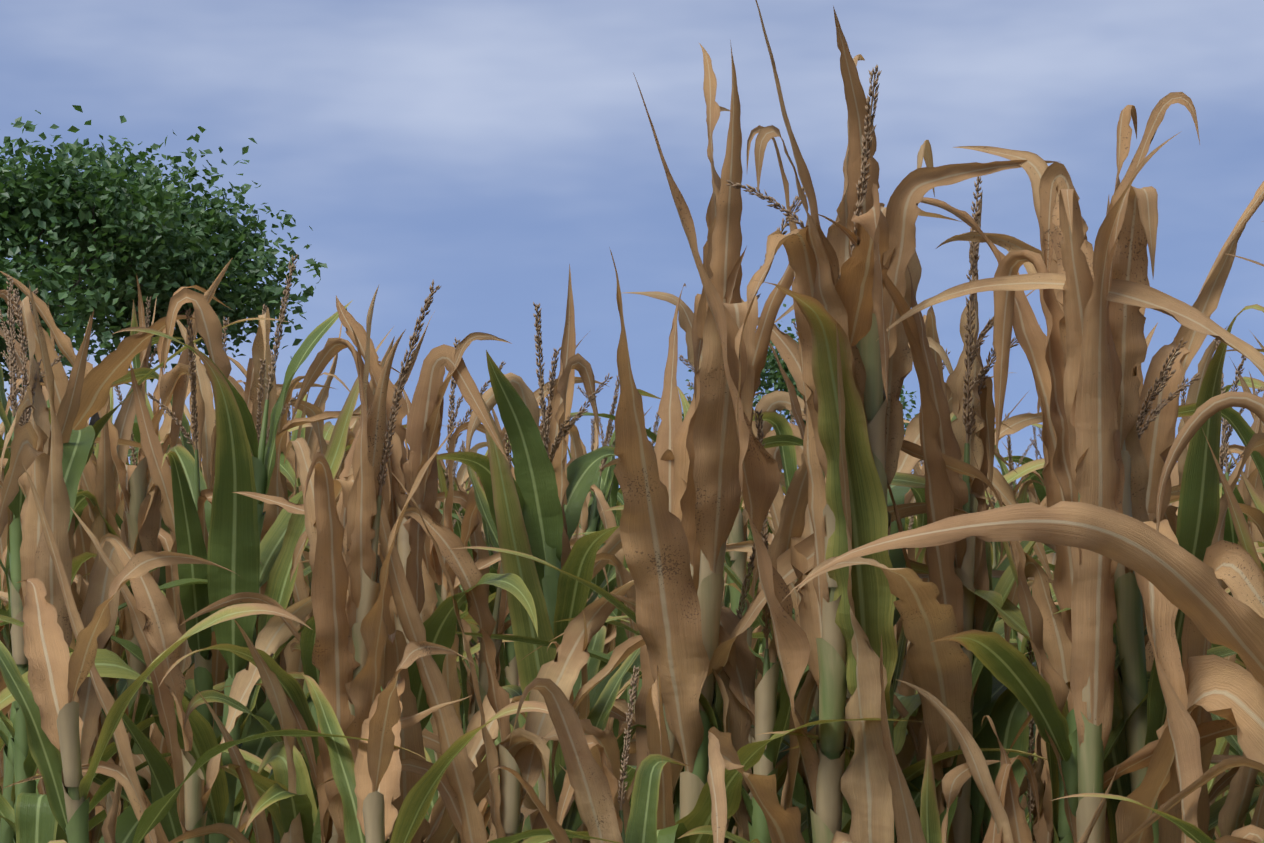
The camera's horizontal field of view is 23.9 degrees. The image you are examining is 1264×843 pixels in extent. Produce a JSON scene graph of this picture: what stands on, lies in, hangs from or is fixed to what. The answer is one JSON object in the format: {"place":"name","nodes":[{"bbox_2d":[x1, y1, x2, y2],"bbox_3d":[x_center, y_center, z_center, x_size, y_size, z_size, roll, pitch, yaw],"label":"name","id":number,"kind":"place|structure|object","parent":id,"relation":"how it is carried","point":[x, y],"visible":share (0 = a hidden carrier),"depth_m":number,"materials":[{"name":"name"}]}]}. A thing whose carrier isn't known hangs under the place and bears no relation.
{"place":"outdoors","nodes":[
{"label":"outdoors","id":0,"kind":"place"},
{"bbox_2d":[0,0,1263,494],"label":"sky","id":1,"kind":"structure","parent":0,"point":[482,150],"materials":[{"name":"blue"}]},
{"label":"field","id":2,"kind":"structure","parent":0,"visible":0},
{"bbox_2d":[1,355,118,793],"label":"maize plant","id":3,"kind":"object","parent":2,"relation":"on","point":[81,503],"visible":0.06,"depth_m":6.21,"materials":[{"name":"brown plant"}]},
{"bbox_2d":[0,476,147,830],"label":"maize plant","id":4,"kind":"object","parent":2,"relation":"on","point":[97,819],"visible":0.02,"depth_m":6.15,"materials":[{"name":"green plant"}]},
{"bbox_2d":[0,281,182,842],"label":"maize plant","id":5,"kind":"object","parent":2,"relation":"on","point":[55,476],"visible":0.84,"depth_m":4.99,"materials":[{"name":"brown plant"}]},
{"bbox_2d":[0,288,183,793],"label":"maize plant","id":6,"kind":"object","parent":2,"relation":"on","point":[3,537],"visible":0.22,"depth_m":7.33,"materials":[{"name":"brown plant"}]},
{"bbox_2d":[4,297,181,842],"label":"maize plant","id":7,"kind":"object","parent":2,"relation":"on","point":[124,422],"visible":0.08,"depth_m":6.61,"materials":[{"name":"brown plant"}]},
{"bbox_2d":[0,399,221,814],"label":"maize plant","id":8,"kind":"object","parent":2,"relation":"on","point":[104,492],"visible":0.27,"depth_m":5.68,"materials":[{"name":"brown plant"}]},
{"bbox_2d":[92,537,152,842],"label":"maize plant","id":9,"kind":"object","parent":2,"relation":"on","point":[97,833],"visible":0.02,"depth_m":6.51,"materials":[{"name":"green plant"}]},
{"bbox_2d":[85,274,169,806],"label":"maize plant","id":10,"kind":"object","parent":2,"relation":"on","point":[160,576],"visible":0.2,"depth_m":6.75,"materials":[{"name":"brown plant"}]},
{"bbox_2d":[0,275,271,842],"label":"maize plant","id":11,"kind":"object","parent":2,"relation":"on","point":[25,766],"visible":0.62,"depth_m":5.22,"materials":[{"name":"brown plant"}]},
{"bbox_2d":[93,405,190,520],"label":"maize plant","id":12,"kind":"object","parent":2,"relation":"on","point":[120,506],"visible":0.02,"depth_m":9.17,"materials":[{"name":"brown plant"}]},
{"bbox_2d":[113,297,190,732],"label":"maize plant","id":13,"kind":"object","parent":2,"relation":"on","point":[165,429],"visible":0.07,"depth_m":7.67,"materials":[{"name":"brown plant"}]},
{"bbox_2d":[0,315,309,842],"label":"maize plant","id":14,"kind":"object","parent":2,"relation":"on","point":[106,373],"visible":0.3,"depth_m":5.45,"materials":[{"name":"brown plant"}]},
{"bbox_2d":[0,259,311,842],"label":"maize plant","id":15,"kind":"object","parent":2,"relation":"on","point":[174,381],"visible":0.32,"depth_m":5.69,"materials":[{"name":"brown plant"}]},
{"bbox_2d":[0,382,337,621],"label":"maize plant","id":16,"kind":"object","parent":2,"relation":"on","point":[280,386],"visible":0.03,"depth_m":8.23,"materials":[{"name":"brown plant"}]},
{"bbox_2d":[0,105,346,453],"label":"tree","id":17,"kind":"object","parent":2,"relation":"on","point":[106,231],"visible":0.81,"depth_m":88.37,"materials":[{"name":"green plant"}]},
{"bbox_2d":[0,254,394,842],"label":"maize plant","id":18,"kind":"object","parent":2,"relation":"on","point":[235,545],"visible":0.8,"depth_m":5.17,"materials":[{"name":"green plant"}]},
{"bbox_2d":[0,550,427,842],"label":"maize plant","id":19,"kind":"object","parent":2,"relation":"on","point":[47,700],"visible":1,"depth_m":3.79,"materials":[{"name":"brown plant"}]},
{"bbox_2d":[0,308,431,842],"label":"maize plant","id":20,"kind":"object","parent":2,"relation":"on","point":[186,494],"visible":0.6,"depth_m":5.32,"materials":[{"name":"brown plant"}]},
{"bbox_2d":[2,317,443,839],"bbox_3d":[-0.797,0.808,5.873,1.021,2.073,0.326,-1,-2,28],"label":"maize plant","id":21,"kind":"object","parent":2,"relation":"on","point":[165,538],"visible":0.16,"depth_m":5.96,"materials":[{"name":"brown plant"}]},
{"bbox_2d":[2,460,490,842],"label":"maize plant","id":22,"kind":"object","parent":2,"relation":"on","point":[157,632],"visible":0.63,"depth_m":4.21,"materials":[{"name":"brown plant"}]},
{"bbox_2d":[168,619,329,842],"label":"maize plant","id":23,"kind":"object","parent":2,"relation":"on","point":[298,825],"visible":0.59,"depth_m":3.82,"materials":[{"name":"brown plant"}]},
{"bbox_2d":[213,304,317,842],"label":"maize plant","id":24,"kind":"object","parent":2,"relation":"on","point":[261,348],"visible":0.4,"depth_m":5.77,"materials":[{"name":"brown plant"}]},
{"bbox_2d":[159,543,379,839],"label":"maize plant","id":25,"kind":"object","parent":2,"relation":"on","point":[295,692],"visible":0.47,"depth_m":4.01,"materials":[{"name":"brown plant"}]},
{"bbox_2d":[210,358,360,842],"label":"maize plant","id":26,"kind":"object","parent":2,"relation":"on","point":[291,661],"visible":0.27,"depth_m":5.51,"materials":[{"name":"brown plant"}]},
{"bbox_2d":[237,323,352,498],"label":"maize plant","id":27,"kind":"object","parent":2,"relation":"on","point":[308,435],"visible":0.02,"depth_m":8.67,"materials":[{"name":"brown plant"}]},
{"bbox_2d":[124,336,513,688],"bbox_3d":[-0.659,0.942,6.344,0.672,2.230,1.136,1,-2,-36],"label":"maize plant","id":28,"kind":"object","parent":2,"relation":"on","point":[351,435],"visible":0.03,"depth_m":6.23,"materials":[{"name":"brown plant"}]},
{"bbox_2d":[323,405,360,446],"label":"maize plant","id":29,"kind":"object","parent":2,"relation":"on","point":[328,426],"visible":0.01,"depth_m":9.62,"materials":[{"name":"green plant"}]},
{"bbox_2d":[238,280,471,842],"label":"maize plant","id":30,"kind":"object","parent":2,"relation":"on","point":[347,592],"visible":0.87,"depth_m":3.82,"materials":[{"name":"brown plant"}]},
{"bbox_2d":[176,296,556,842],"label":"maize plant","id":31,"kind":"object","parent":2,"relation":"on","point":[420,433],"visible":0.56,"depth_m":4.09,"materials":[{"name":"brown plant"}]},
{"bbox_2d":[277,313,523,842],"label":"maize plant","id":32,"kind":"object","parent":2,"relation":"on","point":[313,410],"visible":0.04,"depth_m":7.09,"materials":[{"name":"brown plant"}]},
{"bbox_2d":[299,337,524,842],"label":"maize plant","id":33,"kind":"object","parent":2,"relation":"on","point":[437,589],"visible":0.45,"depth_m":5.08,"materials":[{"name":"brown plant"}]},
{"bbox_2d":[221,330,637,842],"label":"maize plant","id":34,"kind":"object","parent":2,"relation":"on","point":[500,611],"visible":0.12,"depth_m":5.14,"materials":[{"name":"brown plant"}]},
{"bbox_2d":[385,563,506,842],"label":"maize plant","id":35,"kind":"object","parent":2,"relation":"on","point":[470,689],"visible":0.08,"depth_m":6.51,"materials":[{"name":"brown plant"}]},
{"bbox_2d":[288,641,619,842],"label":"maize plant","id":36,"kind":"object","parent":2,"relation":"on","point":[368,784],"visible":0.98,"depth_m":3.57,"materials":[{"name":"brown plant"}]},
{"bbox_2d":[430,441,486,724],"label":"maize plant","id":37,"kind":"object","parent":2,"relation":"on","point":[462,477],"visible":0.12,"depth_m":10.59,"materials":[{"name":"brown plant"}]},
{"bbox_2d":[440,473,476,728],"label":"maize plant","id":38,"kind":"object","parent":2,"relation":"on","point":[457,529],"visible":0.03,"depth_m":8.80,"materials":[{"name":"brown plant"}]},
{"bbox_2d":[356,377,606,829],"bbox_3d":[-0.485,0.989,8.559,0.499,2.242,1.151,-2,-3,39],"label":"maize plant","id":39,"kind":"object","parent":2,"relation":"on","point":[456,506],"visible":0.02,"depth_m":8.58,"materials":[{"name":"brown plant"}]},
{"bbox_2d":[318,415,727,842],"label":"maize plant","id":40,"kind":"object","parent":2,"relation":"on","point":[456,785],"visible":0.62,"depth_m":3.91,"materials":[{"name":"brown plant"}]},
{"bbox_2d":[452,461,606,733],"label":"maize plant","id":41,"kind":"object","parent":2,"relation":"on","point":[471,554],"visible":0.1,"depth_m":8.04,"materials":[{"name":"brown plant"}]},
{"bbox_2d":[454,508,610,842],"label":"maize plant","id":42,"kind":"object","parent":2,"relation":"on","point":[509,668],"visible":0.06,"depth_m":6.36,"materials":[{"name":"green plant"}]},
{"bbox_2d":[459,523,615,841],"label":"maize plant","id":43,"kind":"object","parent":2,"relation":"on","point":[611,636],"visible":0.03,"depth_m":7.24,"materials":[{"name":"brown plant"}]},
{"bbox_2d":[462,302,618,839],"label":"maize plant","id":44,"kind":"object","parent":2,"relation":"on","point":[536,526],"visible":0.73,"depth_m":4.74,"materials":[{"name":"green plant"}]},
{"bbox_2d":[487,511,622,822],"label":"maize plant","id":45,"kind":"object","parent":2,"relation":"on","point":[612,582],"depth_m":8.57,"materials":[{"name":"brown plant"}]},
{"bbox_2d":[485,390,631,805],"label":"maize plant","id":46,"kind":"object","parent":2,"relation":"on","point":[597,642],"visible":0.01,"depth_m":6.10,"materials":[{"name":"brown plant"}]},
{"bbox_2d":[547,610,589,842],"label":"maize plant","id":47,"kind":"object","parent":2,"relation":"on","point":[584,707],"visible":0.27,"depth_m":4.03,"materials":[{"name":"brown plant"}]},
{"bbox_2d":[424,264,745,842],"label":"maize plant","id":48,"kind":"object","parent":2,"relation":"on","point":[580,472],"visible":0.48,"depth_m":4.85,"materials":[{"name":"brown plant"}]},
{"bbox_2d":[570,417,622,733],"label":"maize plant","id":49,"kind":"object","parent":2,"relation":"on","point":[598,579],"visible":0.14,"depth_m":8.49,"materials":[{"name":"brown plant"}]},
{"bbox_2d":[439,374,771,839],"bbox_3d":[-0.176,0.860,7.650,1.191,2.035,0.550,1,-2,-33],"label":"maize plant","id":50,"kind":"object","parent":2,"relation":"on","point":[605,481],"visible":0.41,"depth_m":7.63,"materials":[{"name":"brown plant"}]},
{"bbox_2d":[458,412,767,657],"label":"maize plant","id":51,"kind":"object","parent":2,"relation":"on","point":[618,518],"visible":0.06,"depth_m":8.05,"materials":[{"name":"brown plant"}]},
{"bbox_2d":[491,665,759,842],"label":"maize plant","id":52,"kind":"object","parent":2,"relation":"on","point":[590,785],"visible":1,"depth_m":3.43,"materials":[{"name":"brown plant"}]},
{"bbox_2d":[609,40,757,842],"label":"maize plant","id":53,"kind":"object","parent":2,"relation":"on","point":[678,620],"visible":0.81,"depth_m":3.82,"materials":[{"name":"brown plant"}]},
{"bbox_2d":[573,458,793,628],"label":"maize plant","id":54,"kind":"object","parent":2,"relation":"on","point":[755,623],"visible":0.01,"depth_m":7.34,"materials":[{"name":"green plant"}]},
{"bbox_2d":[522,544,849,842],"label":"maize plant","id":55,"kind":"object","parent":2,"relation":"on","point":[781,764],"visible":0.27,"depth_m":3.96,"materials":[{"name":"brown plant"}]},
{"bbox_2d":[575,391,803,807],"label":"maize plant","id":56,"kind":"object","parent":2,"relation":"on","point":[609,521],"visible":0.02,"depth_m":6.09,"materials":[{"name":"brown plant"}]},
{"bbox_2d":[570,291,825,842],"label":"maize plant","id":57,"kind":"object","parent":2,"relation":"on","point":[774,401],"visible":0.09,"depth_m":5.68,"materials":[{"name":"brown plant"}]},
{"bbox_2d":[618,386,780,653],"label":"maize plant","id":58,"kind":"object","parent":2,"relation":"on","point":[685,404],"visible":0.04,"depth_m":8.96,"materials":[{"name":"brown plant"}]},
{"bbox_2d":[445,409,1056,842],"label":"maize plant","id":59,"kind":"object","parent":2,"relation":"on","point":[745,705],"visible":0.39,"depth_m":3.85,"materials":[{"name":"brown plant"}]},
{"bbox_2d":[541,186,967,842],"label":"maize plant","id":60,"kind":"object","parent":2,"relation":"on","point":[675,452],"visible":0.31,"depth_m":3.88,"materials":[{"name":"brown plant"}]},
{"bbox_2d":[455,304,1056,828],"bbox_3d":[0.323,0.884,4.258,1.201,2.141,0.380,-1,-2,18],"label":"maize plant","id":61,"kind":"object","parent":2,"relation":"on","point":[1003,488],"visible":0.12,"depth_m":4.25,"materials":[{"name":"brown plant"}]},
{"bbox_2d":[634,548,922,842],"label":"maize plant","id":62,"kind":"object","parent":2,"relation":"on","point":[901,645],"visible":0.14,"depth_m":3.99,"materials":[{"name":"brown plant"}]},
{"bbox_2d":[555,321,1009,842],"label":"maize plant","id":63,"kind":"object","parent":2,"relation":"on","point":[779,423],"visible":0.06,"depth_m":4.49,"materials":[{"name":"brown plant"}]},
{"bbox_2d":[648,304,919,447],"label":"tree","id":64,"kind":"object","parent":2,"relation":"on","point":[774,376],"visible":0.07,"depth_m":104.27,"materials":[{"name":"green plant"}]},
{"bbox_2d":[678,704,922,842],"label":"maize plant","id":65,"kind":"object","parent":2,"relation":"on","point":[905,755],"visible":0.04,"depth_m":3.77,"materials":[{"name":"brown plant"}]},
{"bbox_2d":[723,459,922,655],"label":"maize plant","id":66,"kind":"object","parent":2,"relation":"on","point":[916,469],"visible":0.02,"depth_m":6.51,"materials":[{"name":"brown plant"}]},
{"bbox_2d":[741,391,921,680],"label":"maize plant","id":67,"kind":"object","parent":2,"relation":"on","point":[770,523],"visible":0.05,"depth_m":7.87,"materials":[{"name":"brown plant"}]},
{"bbox_2d":[609,258,1055,697],"bbox_3d":[0.369,0.829,5.335,1.062,2.297,0.217,0,-2,-10],"label":"maize plant","id":68,"kind":"object","parent":2,"relation":"on","point":[786,346],"visible":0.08,"depth_m":5.31,"materials":[{"name":"brown plant"}]},
{"bbox_2d":[633,54,1036,842],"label":"maize plant","id":69,"kind":"object","parent":2,"relation":"on","point":[815,640],"visible":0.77,"depth_m":3.65,"materials":[{"name":"brown plant"}]},
{"bbox_2d":[752,412,1054,819],"bbox_3d":[0.596,0.998,6.239,1.087,2.023,0.390,0,-2,7],"label":"maize plant","id":70,"kind":"object","parent":2,"relation":"on","point":[1017,423],"visible":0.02,"depth_m":6.10,"materials":[{"name":"brown plant"}]},
{"bbox_2d":[751,0,1056,842],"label":"maize plant","id":71,"kind":"object","parent":2,"relation":"on","point":[861,428],"visible":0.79,"depth_m":3.61,"materials":[{"name":"brown plant"}]},
{"bbox_2d":[796,176,1039,842],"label":"maize plant","id":72,"kind":"object","parent":2,"relation":"on","point":[944,601],"visible":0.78,"depth_m":3.69,"materials":[{"name":"brown plant"}]},
{"bbox_2d":[831,635,1038,842],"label":"maize plant","id":73,"kind":"object","parent":2,"relation":"on","point":[911,826],"visible":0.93,"depth_m":3.32,"materials":[{"name":"brown plant"}]},
{"bbox_2d":[905,471,1041,563],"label":"maize plant","id":74,"kind":"object","parent":2,"relation":"on","point":[997,505],"visible":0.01,"depth_m":8.42,"materials":[{"name":"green plant"}]},
{"bbox_2d":[921,306,1035,803],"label":"maize plant","id":75,"kind":"object","parent":2,"relation":"on","point":[929,318],"visible":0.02,"depth_m":5.10,"materials":[{"name":"brown plant"}]},
{"bbox_2d":[916,471,1053,823],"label":"maize plant","id":76,"kind":"object","parent":2,"relation":"on","point":[1022,497],"visible":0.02,"depth_m":6.98,"materials":[{"name":"brown plant"}]},
{"bbox_2d":[757,640,1242,842],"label":"maize plant","id":77,"kind":"object","parent":2,"relation":"on","point":[1040,765],"visible":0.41,"depth_m":3.72,"materials":[{"name":"brown plant"}]},
{"bbox_2d":[896,679,1118,842],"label":"maize plant","id":78,"kind":"object","parent":2,"relation":"on","point":[1009,817],"visible":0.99,"depth_m":3.44,"materials":[{"name":"brown plant"}]},
{"bbox_2d":[995,413,1038,809],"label":"maize plant","id":79,"kind":"object","parent":2,"relation":"on","point":[1019,639],"visible":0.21,"depth_m":8.14,"materials":[{"name":"brown plant"}]},
{"bbox_2d":[777,181,1263,842],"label":"maize plant","id":80,"kind":"object","parent":2,"relation":"on","point":[1195,591],"visible":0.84,"depth_m":3.23,"materials":[{"name":"brown plant"}]},
{"bbox_2d":[1001,412,1042,559],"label":"maize plant","id":81,"kind":"object","parent":2,"relation":"on","point":[1033,496],"visible":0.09,"depth_m":10.11,"materials":[{"name":"brown plant"}]},
{"bbox_2d":[997,456,1059,670],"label":"maize plant","id":82,"kind":"object","parent":2,"relation":"on","point":[1040,489],"visible":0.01,"depth_m":9.08,"materials":[{"name":"brown plant"}]},
{"bbox_2d":[794,105,1263,842],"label":"maize plant","id":83,"kind":"object","parent":2,"relation":"on","point":[1178,639],"visible":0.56,"depth_m":3.53,"materials":[{"name":"brown plant"}]},
{"bbox_2d":[796,92,1263,842],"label":"maize plant","id":84,"kind":"object","parent":2,"relation":"on","point":[1074,362],"visible":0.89,"depth_m":3.49,"materials":[{"name":"brown plant"}]},
{"bbox_2d":[929,451,1262,842],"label":"maize plant","id":85,"kind":"object","parent":2,"relation":"on","point":[1010,667],"visible":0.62,"depth_m":3.52,"materials":[{"name":"green plant"}]},
{"bbox_2d":[1033,337,1200,842],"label":"maize plant","id":86,"kind":"object","parent":2,"relation":"on","point":[1156,420],"visible":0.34,"depth_m":3.83,"materials":[{"name":"brown plant"}]},
{"bbox_2d":[996,497,1259,837],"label":"maize plant","id":87,"kind":"object","parent":2,"relation":"on","point":[1227,787],"visible":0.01,"depth_m":5.18,"materials":[{"name":"brown plant"}]},
{"bbox_2d":[1023,323,1245,805],"bbox_3d":[0.791,0.794,4.841,0.784,1.994,0.351,1,-2,-24],"label":"maize plant","id":88,"kind":"object","parent":2,"relation":"on","point":[1222,746],"visible":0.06,"depth_m":4.88,"materials":[{"name":"brown plant"}]},
{"bbox_2d":[1024,331,1263,785],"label":"maize plant","id":89,"kind":"object","parent":2,"relation":"on","point":[1244,431],"visible":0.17,"depth_m":4.42,"materials":[{"name":"brown plant"}]},
{"bbox_2d":[1032,326,1263,515],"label":"maize plant","id":90,"kind":"object","parent":2,"relation":"on","point":[1176,475],"visible":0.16,"depth_m":6.87,"materials":[{"name":"brown plant"}]},
{"bbox_2d":[1051,793,1263,842],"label":"maize plant","id":91,"kind":"object","parent":2,"relation":"on","point":[1250,833],"visible":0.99,"depth_m":3.24,"materials":[{"name":"green plant"}]},
{"bbox_2d":[1054,369,1263,604],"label":"maize plant","id":92,"kind":"object","parent":2,"relation":"on","point":[1256,533],"visible":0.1,"depth_m":6.55,"materials":[{"name":"brown plant"}]},
{"bbox_2d":[1106,196,1245,805],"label":"maize plant","id":93,"kind":"object","parent":2,"relation":"on","point":[1207,301],"visible":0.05,"depth_m":4.04,"materials":[{"name":"brown plant"}]},
{"bbox_2d":[1114,669,1263,836],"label":"maize plant","id":94,"kind":"object","parent":2,"relation":"on","point":[1240,804],"visible":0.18,"depth_m":3.57,"materials":[{"name":"brown plant"}]},
{"bbox_2d":[1123,221,1263,842],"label":"maize plant","id":95,"kind":"object","parent":2,"relation":"on","point":[1205,412],"visible":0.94,"depth_m":3.27,"materials":[{"name":"brown plant"}]},
{"bbox_2d":[1171,338,1263,825],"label":"maize plant","id":96,"kind":"object","parent":2,"relation":"on","point":[1230,534],"visible":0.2,"depth_m":5.69,"materials":[{"name":"brown plant"}]},
{"bbox_2d":[1182,355,1263,839],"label":"maize plant","id":97,"kind":"object","parent":2,"relation":"on","point":[1251,472],"visible":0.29,"depth_m":5.80,"materials":[{"name":"brown plant"}]},
{"bbox_2d":[1202,429,1263,575],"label":"leaf","id":98,"kind":"object","parent":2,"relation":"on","point":[1244,536],"visible":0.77,"depth_m":3.41,"materials":[{"name":"brown plant"}]},
{"bbox_2d":[1207,432,1263,801],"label":"maize plant","id":99,"kind":"object","parent":2,"relation":"on","point":[1256,442],"visible":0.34,"depth_m":3.75,"materials":[{"name":"brown plant"}]},
{"bbox_2d":[1219,358,1263,459],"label":"maize plant","id":100,"kind":"object","parent":2,"relation":"on","point":[1235,448],"visible":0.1,"depth_m":6.68,"materials":[{"name":"brown plant"}]},
{"bbox_2d":[1223,422,1263,784],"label":"maize plant","id":101,"kind":"object","parent":2,"relation":"on","point":[1258,502],"visible":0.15,"depth_m":5.61,"materials":[{"name":"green plant"}]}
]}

